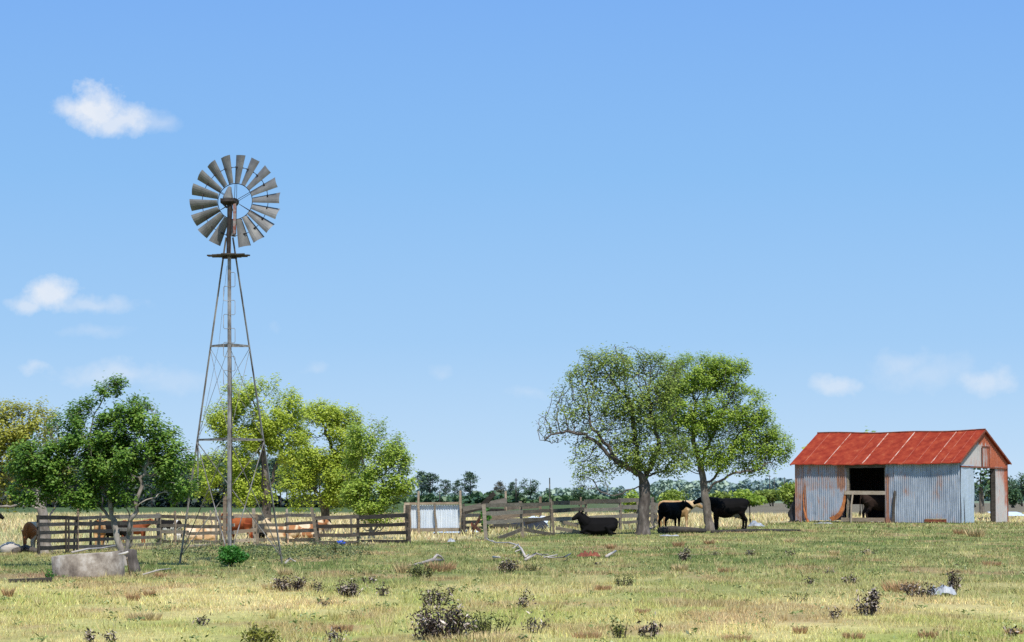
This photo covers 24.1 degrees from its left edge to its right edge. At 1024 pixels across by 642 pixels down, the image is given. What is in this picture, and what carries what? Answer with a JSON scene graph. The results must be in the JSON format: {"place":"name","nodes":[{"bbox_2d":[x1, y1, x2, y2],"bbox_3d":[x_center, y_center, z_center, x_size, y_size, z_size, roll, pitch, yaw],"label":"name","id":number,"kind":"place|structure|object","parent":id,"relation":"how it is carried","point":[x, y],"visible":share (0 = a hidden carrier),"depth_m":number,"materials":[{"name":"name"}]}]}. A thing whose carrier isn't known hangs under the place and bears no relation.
{"place":"outdoors","nodes":[
{"label":"outdoors","id":0,"kind":"place"},
{"bbox_2d":[0,501,1023,641],"bbox_3d":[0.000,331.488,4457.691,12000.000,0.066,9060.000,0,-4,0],"label":"ground","id":1,"kind":"structure","parent":0,"point":[778,507],"depth_m":44.11,"materials":[{"name":"green plant"}]},
{"bbox_2d":[0,542,20,552],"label":"boulder","id":2,"kind":"object","parent":1,"relation":"on","point":[6,547],"visible":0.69,"depth_m":71.25,"materials":[{"name":"white stone"}]},
{"bbox_2d":[11,545,36,552],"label":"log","id":3,"kind":"object","parent":1,"relation":"on","point":[23,548],"visible":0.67,"depth_m":71.32,"materials":[{"name":"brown wood"}]},
{"bbox_2d":[8,577,51,582],"bbox_3d":[-9.321,5.028,46.430,0.816,0.123,0.161,2,-5,-22],"label":"timber edging","id":4,"kind":"object","parent":1,"relation":"on","point":[29,580],"visible":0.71,"depth_m":46.37,"materials":[{"name":"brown wood"}]},
{"bbox_2d":[21,522,40,546],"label":"cow","id":5,"kind":"object","parent":1,"relation":"on","point":[29,530],"visible":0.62,"depth_m":72.50},
{"bbox_2d":[0,395,76,552],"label":"olive tree","id":6,"kind":"object","parent":1,"relation":"on","point":[12,433],"visible":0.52,"depth_m":70.73,"materials":[{"name":"green plant"}]},
{"bbox_2d":[51,550,124,576],"bbox_3d":[-8.857,5.183,50.148,1.490,0.665,1.490,-5,-4,0],"label":"water tank","id":7,"kind":"object","parent":1,"relation":"on","point":[83,564],"visible":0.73,"depth_m":49.51,"materials":[{"name":"concrete"}]},
{"bbox_2d":[83,628,98,641],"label":"weed","id":8,"kind":"object","parent":1,"relation":"on","point":[88,635],"visible":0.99,"depth_m":26.63,"materials":[{"name":"brown plant"}]},
{"bbox_2d":[71,545,115,552],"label":"dead branch","id":9,"kind":"object","parent":1,"relation":"on","point":[80,550],"visible":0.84,"depth_m":70.87,"materials":[{"name":"grey wood"}]},
{"bbox_2d":[36,509,159,555],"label":"board fence","id":10,"kind":"object","parent":1,"relation":"on","point":[76,524],"visible":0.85,"depth_m":73.31,"materials":[{"name":"brown wood"}]},
{"bbox_2d":[93,520,106,544],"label":"cow","id":11,"kind":"object","parent":1,"relation":"on","point":[101,534],"visible":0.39,"depth_m":78.96},
{"bbox_2d":[0,373,206,565],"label":"leafy tree","id":12,"kind":"object","parent":1,"relation":"on","point":[97,458],"visible":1,"depth_m":57.63,"materials":[{"name":"green plant"}]},
{"bbox_2d":[99,624,117,641],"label":"weed","id":13,"kind":"object","parent":1,"relation":"on","point":[113,638],"visible":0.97,"depth_m":26.83,"materials":[{"name":"brown plant"}]},
{"bbox_2d":[94,519,126,544],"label":"cow","id":14,"kind":"object","parent":1,"relation":"on","point":[123,533],"visible":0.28,"depth_m":81.01},
{"bbox_2d":[125,549,140,571],"bbox_3d":[-8.255,5.261,52.333,0.378,0.569,0.305,0,-4,0],"label":"stump","id":15,"kind":"object","parent":1,"relation":"on","point":[131,555],"visible":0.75,"depth_m":52.24,"materials":[{"name":"grey wood"}]},
{"bbox_2d":[121,518,155,542],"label":"cow","id":16,"kind":"object","parent":1,"relation":"on","point":[142,533],"visible":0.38,"depth_m":86.91},
{"bbox_2d":[141,466,162,507],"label":"pine tree","id":17,"kind":"object","parent":1,"relation":"on","point":[148,477],"visible":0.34,"depth_m":430.13,"materials":[{"name":"green plant"}]},
{"bbox_2d":[152,518,181,539],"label":"cow","id":18,"kind":"object","parent":1,"relation":"on","point":[171,528],"visible":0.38,"depth_m":87.92},
{"bbox_2d":[0,484,347,506],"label":"thicket","id":19,"kind":"object","parent":1,"relation":"on","point":[160,499],"visible":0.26,"depth_m":442.07,"materials":[{"name":"green plant"}]},
{"bbox_2d":[158,496,234,545],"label":"board fence","id":20,"kind":"object","parent":1,"relation":"on","point":[203,532],"visible":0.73,"depth_m":83.62,"materials":[{"name":"brown wood"}]},
{"bbox_2d":[192,612,210,624],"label":"weed","id":21,"kind":"object","parent":1,"relation":"on","point":[199,621],"visible":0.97,"depth_m":30.85,"materials":[{"name":"brown plant"}]},
{"bbox_2d":[190,452,213,507],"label":"pine tree","id":22,"kind":"object","parent":1,"relation":"on","point":[203,471],"visible":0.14,"depth_m":428.66,"materials":[{"name":"green plant"}]},
{"bbox_2d":[182,524,222,539],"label":"cow","id":23,"kind":"object","parent":1,"relation":"on","point":[199,537],"visible":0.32,"depth_m":86.82},
{"bbox_2d":[205,453,225,506],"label":"pine tree","id":24,"kind":"object","parent":1,"relation":"on","point":[209,505],"visible":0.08,"depth_m":438.44,"materials":[{"name":"green plant"}]},
{"bbox_2d":[179,155,282,565],"bbox_3d":[-6.960,0.934,58.737,2.620,10.308,2.201,0,-4,0],"label":"windmill","id":25,"kind":"object","parent":1,"relation":"on","point":[229,223],"visible":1,"depth_m":59.42,"materials":[{"name":"metal"}]},
{"bbox_2d":[216,544,249,565],"bbox_3d":[-6.650,5.607,57.307,0.850,0.550,0.939,0,-4,0],"label":"bush","id":26,"kind":"object","parent":1,"relation":"on","point":[229,554],"visible":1,"depth_m":57.15,"materials":[{"name":"green plant"}]},
{"bbox_2d":[217,513,252,542],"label":"cow","id":27,"kind":"object","parent":1,"relation":"on","point":[245,523],"visible":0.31,"depth_m":86.76},
{"bbox_2d":[187,372,317,521],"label":"yellow green tree","id":28,"kind":"object","parent":1,"relation":"on","point":[274,431],"visible":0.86,"depth_m":104.55,"materials":[{"name":"green plant"}]},
{"bbox_2d":[240,621,280,641],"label":"weed","id":29,"kind":"object","parent":1,"relation":"on","point":[256,634],"visible":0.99,"depth_m":26.60,"materials":[{"name":"green plant"}]},
{"bbox_2d":[152,535,373,561],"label":"undergrowth","id":30,"kind":"object","parent":1,"relation":"on","point":[311,551],"visible":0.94,"depth_m":67.17,"materials":[{"name":"green plant"}]},
{"bbox_2d":[233,507,318,544],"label":"board fence","id":31,"kind":"object","parent":1,"relation":"on","point":[255,529],"visible":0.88,"depth_m":84.95,"materials":[{"name":"brown wood"}]},
{"bbox_2d":[268,457,284,506],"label":"pine tree","id":32,"kind":"object","parent":1,"relation":"on","point":[274,461],"visible":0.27,"depth_m":486.08,"materials":[{"name":"green plant"}]},
{"bbox_2d":[259,518,301,538],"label":"cow","id":33,"kind":"object","parent":1,"relation":"on","point":[292,535],"visible":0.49,"depth_m":91.22},
{"bbox_2d":[269,464,293,506],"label":"pine tree","id":34,"kind":"object","parent":1,"relation":"on","point":[278,470],"visible":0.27,"depth_m":433.13,"materials":[{"name":"green plant"}]},
{"bbox_2d":[270,573,306,590],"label":"weed","id":35,"kind":"object","parent":1,"relation":"on","point":[283,583],"visible":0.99,"depth_m":42.20,"materials":[{"name":"brown plant"}]},
{"bbox_2d":[297,520,330,537],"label":"cow","id":36,"kind":"object","parent":1,"relation":"on","point":[310,526],"visible":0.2,"depth_m":94.84},
{"bbox_2d":[271,397,376,532],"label":"yellow green tree","id":37,"kind":"object","parent":1,"relation":"on","point":[333,417],"visible":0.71,"depth_m":110.83,"materials":[{"name":"green plant"}]},
{"bbox_2d":[325,626,348,641],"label":"weed","id":38,"kind":"object","parent":1,"relation":"on","point":[333,636],"visible":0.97,"depth_m":26.84,"materials":[{"name":"brown plant"}]},
{"bbox_2d":[333,573,367,596],"bbox_3d":[-2.697,4.382,39.467,0.496,0.480,0.444,-4,-6,44],"label":"weed","id":39,"kind":"object","parent":1,"relation":"on","point":[351,590],"visible":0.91,"depth_m":39.42,"materials":[{"name":"brown plant"}]},
{"bbox_2d":[313,505,410,544],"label":"board fence","id":40,"kind":"object","parent":1,"relation":"on","point":[406,524],"visible":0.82,"depth_m":86.97,"materials":[{"name":"brown wood"}]},
{"bbox_2d":[332,414,424,538],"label":"yellow green tree","id":41,"kind":"object","parent":1,"relation":"on","point":[362,495],"visible":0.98,"depth_m":96.04,"materials":[{"name":"green plant"}]},
{"bbox_2d":[374,581,391,595],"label":"weed","id":42,"kind":"object","parent":1,"relation":"on","point":[382,593],"visible":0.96,"depth_m":39.87,"materials":[{"name":"brown plant"}]},
{"bbox_2d":[404,562,435,577],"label":"weed","id":43,"kind":"object","parent":1,"relation":"on","point":[413,571],"visible":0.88,"depth_m":48.45,"materials":[{"name":"green plant"}]},
{"bbox_2d":[413,469,430,495],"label":"pine tree","id":44,"kind":"object","parent":1,"relation":"on","point":[420,473],"visible":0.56,"depth_m":817.73,"materials":[{"name":"green plant"}]},
{"bbox_2d":[407,554,444,565],"bbox_3d":[-2.116,5.817,58.308,0.136,0.256,3.860,-1,-4,11],"label":"log","id":45,"kind":"object","parent":1,"relation":"on","point":[434,558],"visible":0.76,"depth_m":59.23,"materials":[{"name":"wood"}]},
{"bbox_2d":[417,472,442,493],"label":"pine tree","id":46,"kind":"object","parent":1,"relation":"on","point":[425,479],"visible":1,"depth_m":797.70,"materials":[{"name":"green plant"}]},
{"bbox_2d":[404,491,462,533],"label":"tin wall","id":47,"kind":"structure","parent":1,"relation":"on","point":[435,517],"depth_m":108.62,"materials":[{"name":"white metal"}]},
{"bbox_2d":[418,583,455,605],"bbox_3d":[-1.142,4.158,36.484,0.575,0.358,0.518,0,-4,0],"label":"weed","id":48,"kind":"object","parent":1,"relation":"on","point":[437,594],"visible":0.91,"depth_m":36.47,"materials":[{"name":"green plant"}]},
{"bbox_2d":[406,597,476,639],"bbox_3d":[-0.804,3.441,27.570,0.823,0.553,0.632,0,-4,0],"label":"weed","id":49,"kind":"object","parent":1,"relation":"on","point":[428,626],"visible":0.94,"depth_m":27.51,"materials":[{"name":"brown plant"}]},
{"bbox_2d":[439,479,452,496],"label":"pine tree","id":50,"kind":"object","parent":1,"relation":"on","point":[444,489],"visible":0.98,"depth_m":847.88,"materials":[{"name":"green plant"}]},
{"bbox_2d":[452,479,463,494],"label":"pine tree","id":51,"kind":"object","parent":1,"relation":"on","point":[456,483],"visible":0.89,"depth_m":847.42,"materials":[{"name":"green plant"}]},
{"bbox_2d":[458,471,480,493],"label":"pine tree","id":52,"kind":"object","parent":1,"relation":"on","point":[469,475],"visible":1,"depth_m":797.61,"materials":[{"name":"green plant"}]},
{"bbox_2d":[480,507,491,535],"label":"sapling","id":53,"kind":"object","parent":1,"relation":"on","point":[488,517],"visible":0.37,"depth_m":99.58,"materials":[{"name":"green plant"}]},
{"bbox_2d":[466,609,516,635],"bbox_3d":[-0.258,3.558,28.095,0.626,0.373,0.480,0,-4,0],"label":"weed","id":54,"kind":"object","parent":1,"relation":"on","point":[485,625],"visible":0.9,"depth_m":28.08,"materials":[{"name":"green plant"}]},
{"bbox_2d":[494,480,507,493],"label":"pine tree","id":55,"kind":"object","parent":1,"relation":"on","point":[499,484],"visible":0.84,"depth_m":817.97,"materials":[{"name":"green plant"}]},
{"bbox_2d":[486,538,525,556],"bbox_3d":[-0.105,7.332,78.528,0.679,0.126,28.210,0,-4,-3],"label":"dead branch","id":56,"kind":"object","parent":1,"relation":"on","point":[521,549],"visible":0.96,"depth_m":76.93,"materials":[{"name":"grey wood"}]},
{"bbox_2d":[497,558,519,573],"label":"weed","id":57,"kind":"object","parent":1,"relation":"on","point":[509,565],"visible":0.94,"depth_m":51.96,"materials":[{"name":"brown plant"}]},
{"bbox_2d":[0,510,1023,550],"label":"dry grass","id":58,"kind":"structure","parent":1,"relation":"on","point":[9,525],"depth_m":143.60,"materials":[{"name":"beige plant"}]},
{"bbox_2d":[0,546,1023,641],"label":"pasture herbs","id":59,"kind":"object","parent":1,"relation":"on","point":[404,631],"visible":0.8,"depth_m":41.47,"materials":[{"name":"green plant"}]},
{"bbox_2d":[0,547,1023,641],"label":"grass clumps","id":60,"kind":"object","parent":1,"relation":"on","point":[337,615],"visible":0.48,"depth_m":42.78,"materials":[{"name":"green plant"}]},
{"bbox_2d":[0,527,1023,641],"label":"dead grass tufts","id":61,"kind":"object","parent":1,"relation":"on","point":[401,568],"visible":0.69,"depth_m":37.86,"materials":[{"name":"brown plant"}]},
{"bbox_2d":[370,490,660,503],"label":"hedge","id":62,"kind":"object","parent":1,"relation":"on","point":[476,496],"visible":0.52,"depth_m":760.89,"materials":[{"name":"green plant"}]},
{"bbox_2d":[510,487,525,502],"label":"oak tree","id":63,"kind":"object","parent":1,"relation":"on","point":[518,493],"visible":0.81,"depth_m":757.21,"materials":[{"name":"green plant"}]},
{"bbox_2d":[461,491,581,534],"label":"board fence","id":64,"kind":"object","parent":1,"relation":"on","point":[464,522],"visible":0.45,"depth_m":122.92,"materials":[{"name":"grey wood"}]},
{"bbox_2d":[516,584,536,609],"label":"weed","id":65,"kind":"object","parent":1,"relation":"on","point":[523,598],"visible":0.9,"depth_m":35.22,"materials":[{"name":"brown plant"}]},
{"bbox_2d":[508,521,549,529],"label":"tin sheet","id":66,"kind":"object","parent":1,"relation":"on","point":[536,524],"visible":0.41,"depth_m":121.90,"materials":[{"name":"grey metal"}]},
{"bbox_2d":[519,478,540,498],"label":"oak tree","id":67,"kind":"object","parent":1,"relation":"on","point":[530,490],"visible":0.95,"depth_m":778.04,"materials":[{"name":"green plant"}]},
{"bbox_2d":[521,611,552,632],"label":"weed","id":68,"kind":"object","parent":1,"relation":"on","point":[531,624],"visible":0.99,"depth_m":28.65,"materials":[{"name":"brown plant"}]},
{"bbox_2d":[524,552,570,560],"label":"dead branch","id":69,"kind":"object","parent":1,"relation":"on","point":[527,557],"visible":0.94,"depth_m":62.92,"materials":[{"name":"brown wood"}]},
{"bbox_2d":[482,478,638,539],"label":"board fence","id":70,"kind":"object","parent":1,"relation":"on","point":[552,518],"visible":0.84,"depth_m":106.93,"materials":[{"name":"grey wood"}]},
{"bbox_2d":[463,498,506,511],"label":"board","id":71,"kind":"object","parent":70,"relation":"attached to","point":[477,506],"visible":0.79,"depth_m":98.68,"materials":[{"name":"grey wood"}]},
{"bbox_2d":[490,513,538,519],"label":"board","id":72,"kind":"object","parent":70,"relation":"attached to","point":[506,516],"visible":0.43,"depth_m":103.87,"materials":[{"name":"grey wood"}]},
{"bbox_2d":[555,526,583,534],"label":"board","id":73,"kind":"object","parent":1,"relation":"on","point":[567,530],"visible":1,"depth_m":105.14,"materials":[{"name":"grey wood"}]},
{"bbox_2d":[571,486,587,505],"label":"oak tree","id":74,"kind":"object","parent":1,"relation":"on","point":[580,494],"visible":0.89,"depth_m":498.23,"materials":[{"name":"green plant"}]},
{"bbox_2d":[577,551,600,556],"bbox_3d":[2.081,6.298,65.051,0.656,0.180,0.877,0,-4,0],"label":"tin sheet","id":75,"kind":"object","parent":1,"relation":"on","point":[587,554],"visible":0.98,"depth_m":64.84,"materials":[{"name":"red metal"}]},
{"bbox_2d":[572,511,617,535],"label":"cow","id":76,"kind":"object","parent":1,"relation":"on","point":[597,526],"visible":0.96,"depth_m":104.37},
{"bbox_2d":[535,342,698,534],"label":"shade tree","id":77,"kind":"object","parent":1,"relation":"on","point":[638,468],"visible":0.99,"depth_m":107.68,"materials":[{"name":"green plant"}]},
{"bbox_2d":[604,619,633,637],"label":"weed","id":78,"kind":"object","parent":1,"relation":"on","point":[620,628],"visible":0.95,"depth_m":27.77,"materials":[{"name":"green plant"}]},
{"bbox_2d":[610,573,635,585],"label":"weed","id":79,"kind":"object","parent":1,"relation":"on","point":[617,581],"visible":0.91,"depth_m":44.28,"materials":[{"name":"green plant"}]},
{"bbox_2d":[622,489,638,513],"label":"bush","id":80,"kind":"object","parent":1,"relation":"on","point":[630,495],"visible":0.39,"depth_m":229.16,"materials":[{"name":"green plant"}]},
{"bbox_2d":[637,611,662,638],"bbox_3d":[1.589,3.509,27.675,0.315,0.331,0.277,0,-4,0],"label":"weed","id":81,"kind":"object","parent":1,"relation":"on","point":[653,631],"visible":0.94,"depth_m":27.66,"materials":[{"name":"brown plant"}]},
{"bbox_2d":[649,497,672,526],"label":"board fence","id":82,"kind":"object","parent":1,"relation":"on","point":[653,511],"visible":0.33,"depth_m":136.31,"materials":[{"name":"wood"}]},
{"bbox_2d":[658,488,688,500],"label":"bush","id":83,"kind":"object","parent":1,"relation":"on","point":[671,494],"visible":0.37,"depth_m":268.84,"materials":[{"name":"green plant"}]},
{"bbox_2d":[657,500,692,526],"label":"cow","id":84,"kind":"object","parent":1,"relation":"on","point":[670,510],"visible":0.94,"depth_m":123.14},
{"bbox_2d":[657,500,702,526],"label":"cow","id":85,"kind":"object","parent":1,"relation":"on","point":[686,511],"visible":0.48,"depth_m":131.22},
{"bbox_2d":[340,477,1023,500],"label":"woods","id":86,"kind":"object","parent":1,"relation":"on","point":[692,489],"visible":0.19,"depth_m":1504.47,"materials":[{"name":"green plant"}]},
{"bbox_2d":[657,526,706,533],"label":"log","id":87,"kind":"object","parent":1,"relation":"on","point":[674,529],"visible":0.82,"depth_m":111.63,"materials":[{"name":"grey wood"}]},
{"bbox_2d":[677,545,691,560],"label":"weed","id":88,"kind":"object","parent":1,"relation":"on","point":[684,556],"visible":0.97,"depth_m":61.70,"materials":[{"name":"brown plant"}]},
{"bbox_2d":[709,490,730,497],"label":"bush","id":89,"kind":"object","parent":1,"relation":"on","point":[719,494],"visible":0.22,"depth_m":417.52,"materials":[{"name":"green plant"}]},
{"bbox_2d":[693,497,750,529],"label":"cow","id":90,"kind":"object","parent":1,"relation":"on","point":[729,507],"visible":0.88,"depth_m":123.21},
{"bbox_2d":[648,350,797,530],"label":"shade tree","id":91,"kind":"object","parent":1,"relation":"on","point":[697,380],"visible":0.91,"depth_m":118.25,"materials":[{"name":"green plant"}]},
{"bbox_2d":[729,487,767,506],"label":"bush","id":92,"kind":"object","parent":1,"relation":"on","point":[753,498],"visible":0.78,"depth_m":457.50,"materials":[{"name":"green plant"}]},
{"bbox_2d":[710,529,799,532],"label":"log","id":93,"kind":"object","parent":1,"relation":"on","point":[745,530],"visible":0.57,"depth_m":116.22,"materials":[{"name":"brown wood"}]},
{"bbox_2d":[753,488,778,505],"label":"bush","id":94,"kind":"object","parent":1,"relation":"on","point":[770,495],"visible":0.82,"depth_m":497.10,"materials":[{"name":"green plant"}]},
{"bbox_2d":[775,482,794,508],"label":"bush","id":95,"kind":"object","parent":1,"relation":"on","point":[785,492],"visible":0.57,"depth_m":328.86,"materials":[{"name":"green plant"}]},
{"bbox_2d":[822,606,843,619],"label":"weed","id":96,"kind":"object","parent":1,"relation":"on","point":[835,614],"visible":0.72,"depth_m":32.08,"materials":[{"name":"brown plant"}]},
{"bbox_2d":[851,584,885,616],"bbox_3d":[4.909,3.837,32.946,0.465,0.453,0.414,0,-4,0],"label":"weed","id":97,"kind":"object","parent":1,"relation":"on","point":[873,602],"visible":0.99,"depth_m":32.94,"materials":[{"name":"brown plant"}]},
{"bbox_2d":[859,495,884,522],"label":"cow","id":98,"kind":"object","parent":1,"relation":"on","point":[874,502],"visible":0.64,"depth_m":161.14},
{"bbox_2d":[790,428,1011,522],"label":"barn","id":99,"kind":"structure","parent":1,"relation":"on","point":[919,476],"depth_m":160.74,"materials":[{"name":"galvanised tin"},{"name":"red painted tin"},{"name":"dark wood"}]},
{"bbox_2d":[788,493,796,521],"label":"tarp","id":100,"kind":"object","parent":99,"relation":"hanging from","point":[791,513],"visible":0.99,"depth_m":164.49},
{"bbox_2d":[897,581,943,596],"bbox_3d":[6.733,4.417,39.467,0.757,0.302,0.529,0,-4,0],"label":"weed","id":101,"kind":"object","parent":1,"relation":"on","point":[918,592],"visible":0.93,"depth_m":39.44,"materials":[{"name":"brown plant"}]},
{"bbox_2d":[929,585,956,594],"bbox_3d":[7.184,4.486,40.116,0.470,0.173,0.568,0,-4,0],"label":"plastic sheet","id":102,"kind":"object","parent":1,"relation":"on","point":[949,590],"visible":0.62,"depth_m":39.93,"materials":[{"name":"white plastic"}]},
{"bbox_2d":[943,564,964,594],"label":"weed","id":103,"kind":"object","parent":1,"relation":"on","point":[953,578],"visible":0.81,"depth_m":40.56,"materials":[{"name":"brown plant"}]},
{"bbox_2d":[974,468,989,514],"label":"tree","id":104,"kind":"object","parent":1,"relation":"on","point":[984,482],"visible":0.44,"depth_m":239.12,"materials":[{"name":"green plant"}]},
{"bbox_2d":[1008,487,1023,507],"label":"bush","id":105,"kind":"object","parent":1,"relation":"on","point":[1014,496],"visible":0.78,"depth_m":417.32,"materials":[{"name":"green plant"}]},
{"bbox_2d":[1008,472,1023,505],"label":"oak tree","id":106,"kind":"object","parent":1,"relation":"on","point":[1021,486],"visible":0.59,"depth_m":498.37,"materials":[{"name":"green plant"}]},
{"bbox_2d":[0,0,1023,498],"label":"sky","id":107,"kind":"structure","parent":0,"point":[476,196],"materials":[{"name":"blue"}]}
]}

